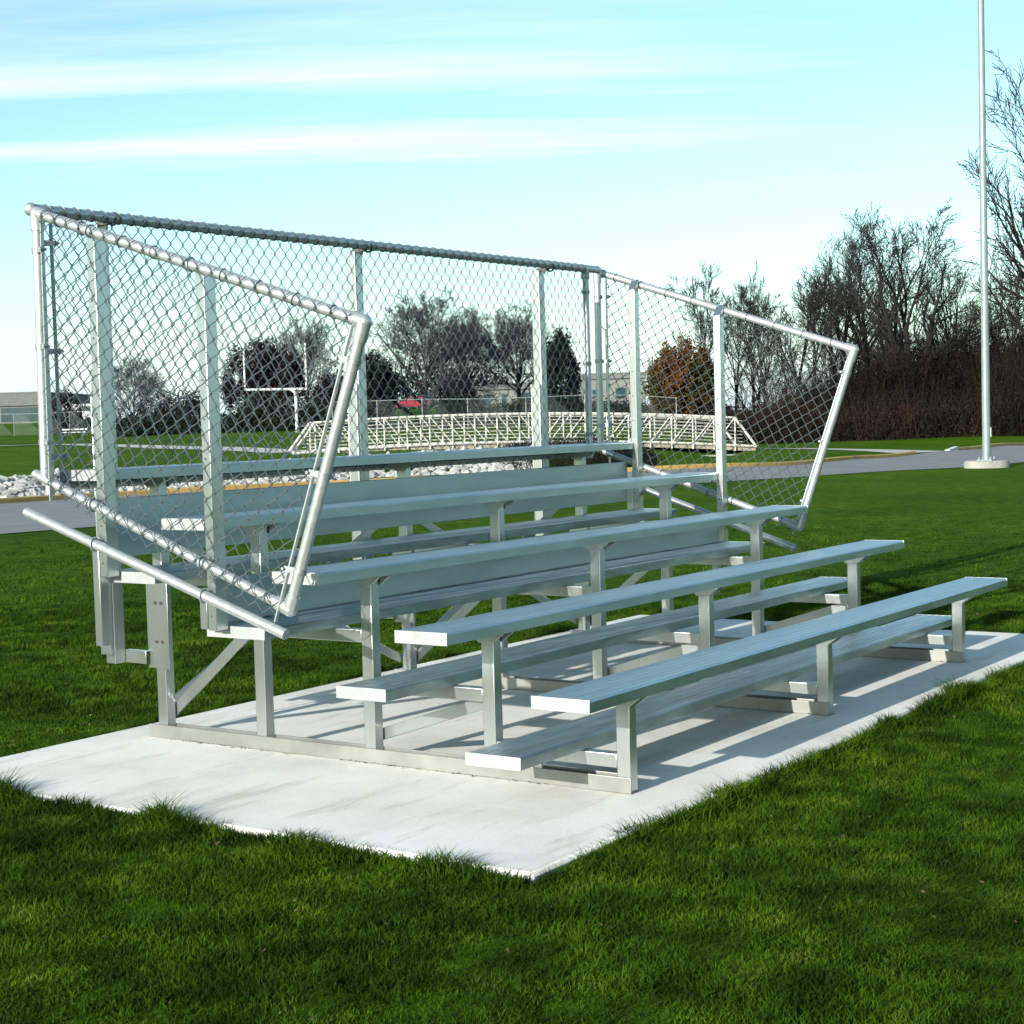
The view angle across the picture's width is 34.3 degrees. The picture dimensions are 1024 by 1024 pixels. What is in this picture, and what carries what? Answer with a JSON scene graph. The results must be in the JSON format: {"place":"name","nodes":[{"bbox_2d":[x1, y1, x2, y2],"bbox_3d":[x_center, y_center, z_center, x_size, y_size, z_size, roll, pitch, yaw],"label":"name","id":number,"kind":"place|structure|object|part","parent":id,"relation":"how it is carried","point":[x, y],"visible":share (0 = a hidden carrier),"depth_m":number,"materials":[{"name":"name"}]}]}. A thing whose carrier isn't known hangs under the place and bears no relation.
{"place":"outdoors","nodes":[
{"label":"outdoors","id":0,"kind":"place"},
{"bbox_2d":[0,408,1023,1023],"bbox_3d":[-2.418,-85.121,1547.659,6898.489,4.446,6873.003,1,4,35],"label":"grass ground","id":1,"kind":"structure","parent":0,"point":[18,454],"depth_m":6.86,"materials":[{"name":"green plant"}]},
{"bbox_2d":[0,391,90,423],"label":"building","id":2,"kind":"structure","parent":1,"relation":"on","point":[22,407],"depth_m":164.55,"materials":[{"name":"grey metal"}]},
{"bbox_2d":[0,407,38,422],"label":"window","id":3,"kind":"structure","parent":2,"relation":"in","point":[21,414],"depth_m":164.55,"materials":[{"name":"grey glass"}]},
{"bbox_2d":[0,411,91,435],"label":"chain link fence","id":4,"kind":"object","parent":1,"relation":"on","point":[37,424],"visible":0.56,"depth_m":137.00,"materials":[{"name":"metal"}]},
{"bbox_2d":[51,387,91,434],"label":"shrub","id":5,"kind":"object","parent":1,"relation":"on","point":[64,400],"visible":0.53,"depth_m":138.94,"materials":[{"name":"red plant"}]},
{"bbox_2d":[61,428,89,435],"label":"picnic table","id":6,"kind":"object","parent":1,"relation":"on","point":[66,431],"visible":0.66,"depth_m":125.42,"materials":[{"name":"white paint"}]},
{"bbox_2d":[63,404,90,420],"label":"parked van","id":7,"kind":"object","parent":1,"relation":"on","point":[88,406],"visible":0.02,"depth_m":148.72,"materials":[{"name":"white paint"}]},
{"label":"window","id":8,"kind":"part","parent":7,"relation":"part of","materials":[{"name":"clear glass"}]},
{"bbox_2d":[114,353,192,435],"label":"bare tree","id":9,"kind":"object","parent":1,"relation":"on","point":[143,379],"visible":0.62,"depth_m":117.28,"materials":[{"name":"grey plant"}]},
{"bbox_2d":[2,444,313,452],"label":"footpath","id":10,"kind":"structure","parent":1,"relation":"on","point":[262,450],"depth_m":67.93,"materials":[{"name":"grey concrete"}]},
{"bbox_2d":[135,385,200,429],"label":"shrub","id":11,"kind":"object","parent":1,"relation":"on","point":[194,402],"visible":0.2,"depth_m":132.73,"materials":[{"name":"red plant"}]},
{"bbox_2d":[116,390,386,436],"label":"hedge","id":12,"kind":"object","parent":1,"relation":"on","point":[183,424],"visible":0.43,"depth_m":117.25,"materials":[{"name":"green plant"}]},
{"bbox_2d":[219,335,308,428],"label":"evergreen tree","id":13,"kind":"object","parent":1,"relation":"on","point":[268,372],"visible":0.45,"depth_m":128.65,"materials":[{"name":"green plant"}]},
{"bbox_2d":[0,445,532,497],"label":"riprap","id":14,"kind":"object","parent":1,"relation":"on","point":[16,485],"visible":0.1,"depth_m":50.40,"materials":[{"name":"white stone"}]},
{"bbox_2d":[242,343,306,431],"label":"goal post","id":15,"kind":"object","parent":1,"relation":"on","point":[295,398],"visible":0.66,"depth_m":111.62,"materials":[{"name":"white metal"}]},
{"bbox_2d":[274,316,344,403],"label":"bare tree","id":16,"kind":"object","parent":1,"relation":"on","point":[309,338],"visible":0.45,"depth_m":149.04,"materials":[{"name":"grey plant"}]},
{"bbox_2d":[301,366,342,419],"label":"shrub","id":17,"kind":"object","parent":1,"relation":"on","point":[325,383],"visible":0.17,"depth_m":126.70,"materials":[{"name":"green plant"}]},
{"bbox_2d":[365,349,397,426],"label":"evergreen tree","id":18,"kind":"object","parent":1,"relation":"on","point":[382,367],"visible":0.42,"depth_m":120.69,"materials":[{"name":"green plant"}]},
{"bbox_2d":[394,397,429,407],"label":"parked car","id":19,"kind":"object","parent":1,"relation":"on","point":[410,402],"visible":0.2,"depth_m":188.71,"materials":[{"name":"red paint"}]},
{"bbox_2d":[329,359,507,409],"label":"hedge","id":20,"kind":"object","parent":1,"relation":"on","point":[410,383],"visible":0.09,"depth_m":204.50,"materials":[{"name":"green plant"}]},
{"bbox_2d":[335,287,509,426],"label":"bare tree","id":21,"kind":"object","parent":1,"relation":"on","point":[434,335],"visible":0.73,"depth_m":123.21,"materials":[{"name":"brown plant"}]},
{"bbox_2d":[0,451,915,503],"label":"kerb","id":22,"kind":"structure","parent":1,"relation":"on","point":[121,493],"depth_m":40.67,"materials":[{"name":"yellow paint"}]},
{"bbox_2d":[436,382,485,419],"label":"tree","id":23,"kind":"object","parent":1,"relation":"on","point":[474,400],"visible":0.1,"depth_m":133.90,"materials":[{"name":"green plant"}]},
{"bbox_2d":[413,307,515,400],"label":"bare tree","id":24,"kind":"object","parent":1,"relation":"on","point":[498,355],"visible":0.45,"depth_m":127.17,"materials":[{"name":"grey plant"}]},
{"bbox_2d":[449,383,530,407],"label":"school building","id":25,"kind":"structure","parent":1,"relation":"on","point":[511,393],"depth_m":174.56,"materials":[{"name":"beige brick"}]},
{"bbox_2d":[482,394,490,405],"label":"window","id":26,"kind":"structure","parent":25,"relation":"in","point":[482,394],"depth_m":174.53,"materials":[{"name":"grey glass"}]},
{"bbox_2d":[501,394,506,405],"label":"window","id":27,"kind":"structure","parent":25,"relation":"in","point":[503,395],"depth_m":174.53,"materials":[{"name":"grey glass"}]},
{"bbox_2d":[516,392,530,402],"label":"window","id":28,"kind":"structure","parent":25,"relation":"in","point":[526,393],"depth_m":174.53,"materials":[{"name":"grey glass"}]},
{"bbox_2d":[332,394,676,429],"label":"chain link fence","id":29,"kind":"object","parent":1,"relation":"on","point":[505,411],"visible":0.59,"depth_m":98.54,"materials":[{"name":"metal"}]},
{"bbox_2d":[0,615,1023,883],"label":"concrete pad","id":30,"kind":"object","parent":1,"relation":"on","point":[522,827],"visible":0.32,"depth_m":6.92,"materials":[{"name":"grey concrete"}]},
{"bbox_2d":[22,202,1006,793],"bbox_3d":[0.359,-0.274,8.469,2.866,2.434,4.879,1,4,35],"label":"bleacher","id":31,"kind":"object","parent":30,"relation":"on","point":[262,606],"visible":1,"depth_m":7.70,"materials":[{"name":"silver metal"}]},
{"bbox_2d":[289,412,756,455],"bbox_3d":[0.495,-2.258,61.801,17.748,2.915,2.700,-2,3,-12],"label":"footbridge","id":32,"kind":"object","parent":1,"relation":"on","point":[665,444],"visible":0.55,"depth_m":61.37,"materials":[{"name":"beige paint"}]},
{"bbox_2d":[470,300,578,407],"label":"bare tree","id":33,"kind":"object","parent":1,"relation":"on","point":[513,337],"visible":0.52,"depth_m":130.17,"materials":[{"name":"grey plant"}]},
{"bbox_2d":[438,389,677,427],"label":"hedge","id":34,"kind":"object","parent":1,"relation":"on","point":[512,407],"visible":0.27,"depth_m":117.30,"materials":[{"name":"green plant"}]},
{"bbox_2d":[546,325,581,422],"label":"evergreen tree","id":35,"kind":"object","parent":1,"relation":"on","point":[556,369],"visible":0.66,"depth_m":117.07,"materials":[{"name":"green plant"}]},
{"bbox_2d":[502,431,657,469],"bbox_3d":[2.379,-1.901,56.528,5.582,1.814,7.218,-2,3,1],"label":"creek brush","id":36,"kind":"object","parent":1,"relation":"on","point":[597,456],"visible":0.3,"depth_m":57.32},
{"bbox_2d":[602,327,609,405],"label":"utility pole","id":37,"kind":"object","parent":1,"relation":"on","point":[606,364],"visible":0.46,"depth_m":149.41,"materials":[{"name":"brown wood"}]},
{"bbox_2d":[579,372,646,404],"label":"block building","id":38,"kind":"structure","parent":1,"relation":"on","point":[624,390],"depth_m":177.53,"materials":[{"name":"grey concrete"}]},
{"bbox_2d":[615,387,625,398],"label":"window","id":39,"kind":"structure","parent":38,"relation":"in","point":[617,394],"depth_m":177.49,"materials":[{"name":"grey glass"}]},
{"bbox_2d":[641,331,714,427],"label":"oak tree","id":40,"kind":"object","parent":1,"relation":"on","point":[681,383],"visible":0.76,"depth_m":102.45,"materials":[{"name":"brown plant"}]},
{"bbox_2d":[664,259,734,360],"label":"bare tree","id":41,"kind":"object","parent":1,"relation":"on","point":[704,297],"visible":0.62,"depth_m":110.16,"materials":[{"name":"brown plant"}]},
{"bbox_2d":[683,404,744,433],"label":"shrub","id":42,"kind":"object","parent":1,"relation":"on","point":[699,420],"visible":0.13,"depth_m":95.32,"materials":[{"name":"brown plant"}]},
{"bbox_2d":[698,258,770,410],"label":"bare tree","id":43,"kind":"object","parent":1,"relation":"on","point":[753,288],"visible":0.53,"depth_m":109.62,"materials":[{"name":"brown plant"}]},
{"bbox_2d":[705,287,796,409],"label":"bare tree","id":44,"kind":"object","parent":1,"relation":"on","point":[746,361],"visible":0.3,"depth_m":107.99,"materials":[{"name":"brown plant"}]},
{"bbox_2d":[730,282,812,410],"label":"bare tree","id":45,"kind":"object","parent":1,"relation":"on","point":[753,306],"visible":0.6,"depth_m":104.23,"materials":[{"name":"brown plant"}]},
{"bbox_2d":[748,273,840,399],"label":"bare tree","id":46,"kind":"object","parent":1,"relation":"on","point":[785,335],"visible":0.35,"depth_m":98.30,"materials":[{"name":"brown plant"}]},
{"bbox_2d":[764,253,863,392],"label":"bare tree","id":47,"kind":"object","parent":1,"relation":"on","point":[813,326],"visible":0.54,"depth_m":94.82,"materials":[{"name":"brown plant"}]},
{"bbox_2d":[788,237,894,383],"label":"bare tree","id":48,"kind":"object","parent":1,"relation":"on","point":[829,305],"visible":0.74,"depth_m":91.78,"materials":[{"name":"brown plant"}]},
{"bbox_2d":[769,448,940,452],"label":"footpath","id":49,"kind":"structure","parent":1,"relation":"on","point":[887,450],"depth_m":57.61,"materials":[{"name":"grey concrete"}]},
{"bbox_2d":[798,231,929,383],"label":"bare tree","id":50,"kind":"object","parent":1,"relation":"on","point":[868,275],"visible":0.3,"depth_m":94.49,"materials":[{"name":"brown plant"}]},
{"bbox_2d":[705,321,1023,443],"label":"scrub","id":51,"kind":"object","parent":1,"relation":"on","point":[885,424],"visible":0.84,"depth_m":80.34,"materials":[{"name":"brown plant"}]},
{"bbox_2d":[725,300,1021,410],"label":"woodland","id":52,"kind":"object","parent":1,"relation":"on","point":[758,389],"visible":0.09,"depth_m":115.80,"materials":[{"name":"brown plant"}]},
{"bbox_2d":[725,257,1023,435],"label":"undergrowth","id":53,"kind":"object","parent":1,"relation":"on","point":[938,368],"visible":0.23,"depth_m":84.06,"materials":[{"name":"brown plant"}]},
{"bbox_2d":[815,196,1023,393],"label":"bare tree","id":54,"kind":"object","parent":1,"relation":"on","point":[900,286],"visible":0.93,"depth_m":85.97,"materials":[{"name":"brown plant"}]},
{"bbox_2d":[945,446,957,450],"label":"kerb ramp","id":55,"kind":"structure","parent":1,"relation":"on","point":[953,448],"depth_m":56.37,"materials":[{"name":"white concrete"}]},
{"bbox_2d":[899,252,1015,382],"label":"bare tree","id":56,"kind":"object","parent":1,"relation":"on","point":[942,312],"visible":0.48,"depth_m":91.85,"materials":[{"name":"brown plant"}]},
{"bbox_2d":[950,50,1023,333],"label":"bare tree","id":57,"kind":"object","parent":1,"relation":"on","point":[1019,271],"visible":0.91,"depth_m":73.18,"materials":[{"name":"brown plant"}]},
{"bbox_2d":[964,0,1009,468],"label":"flagpole","id":58,"kind":"object","parent":1,"relation":"on","point":[986,461],"visible":0.98,"depth_m":40.05,"materials":[{"name":"metal"}]},
{"bbox_2d":[953,262,1023,378],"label":"bare tree","id":59,"kind":"object","parent":1,"relation":"on","point":[1002,315],"visible":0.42,"depth_m":89.79,"materials":[{"name":"brown plant"}]},
{"bbox_2d":[958,443,1023,449],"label":"kerb","id":60,"kind":"structure","parent":1,"relation":"on","point":[992,445],"depth_m":60.09,"materials":[{"name":"yellow paint"}]},
{"bbox_2d":[999,197,1023,301],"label":"bare tree","id":61,"kind":"object","parent":1,"relation":"on","point":[1014,203],"visible":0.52,"depth_m":88.87,"materials":[{"name":"brown plant"}]},
{"bbox_2d":[0,445,1023,533],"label":"road","id":62,"kind":"structure","parent":0,"point":[13,519],"depth_m":40.87,"materials":[{"name":"grey asphalt"}]},
{"bbox_2d":[0,540,1023,1019],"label":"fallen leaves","id":63,"kind":"object","parent":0,"point":[480,776],"visible":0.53,"depth_m":6.64,"materials":[{"name":"brown plant"}]},
{"bbox_2d":[0,0,1023,417],"label":"sky","id":64,"kind":"structure","parent":0,"point":[645,141],"materials":[{"name":"blue"}]}
]}

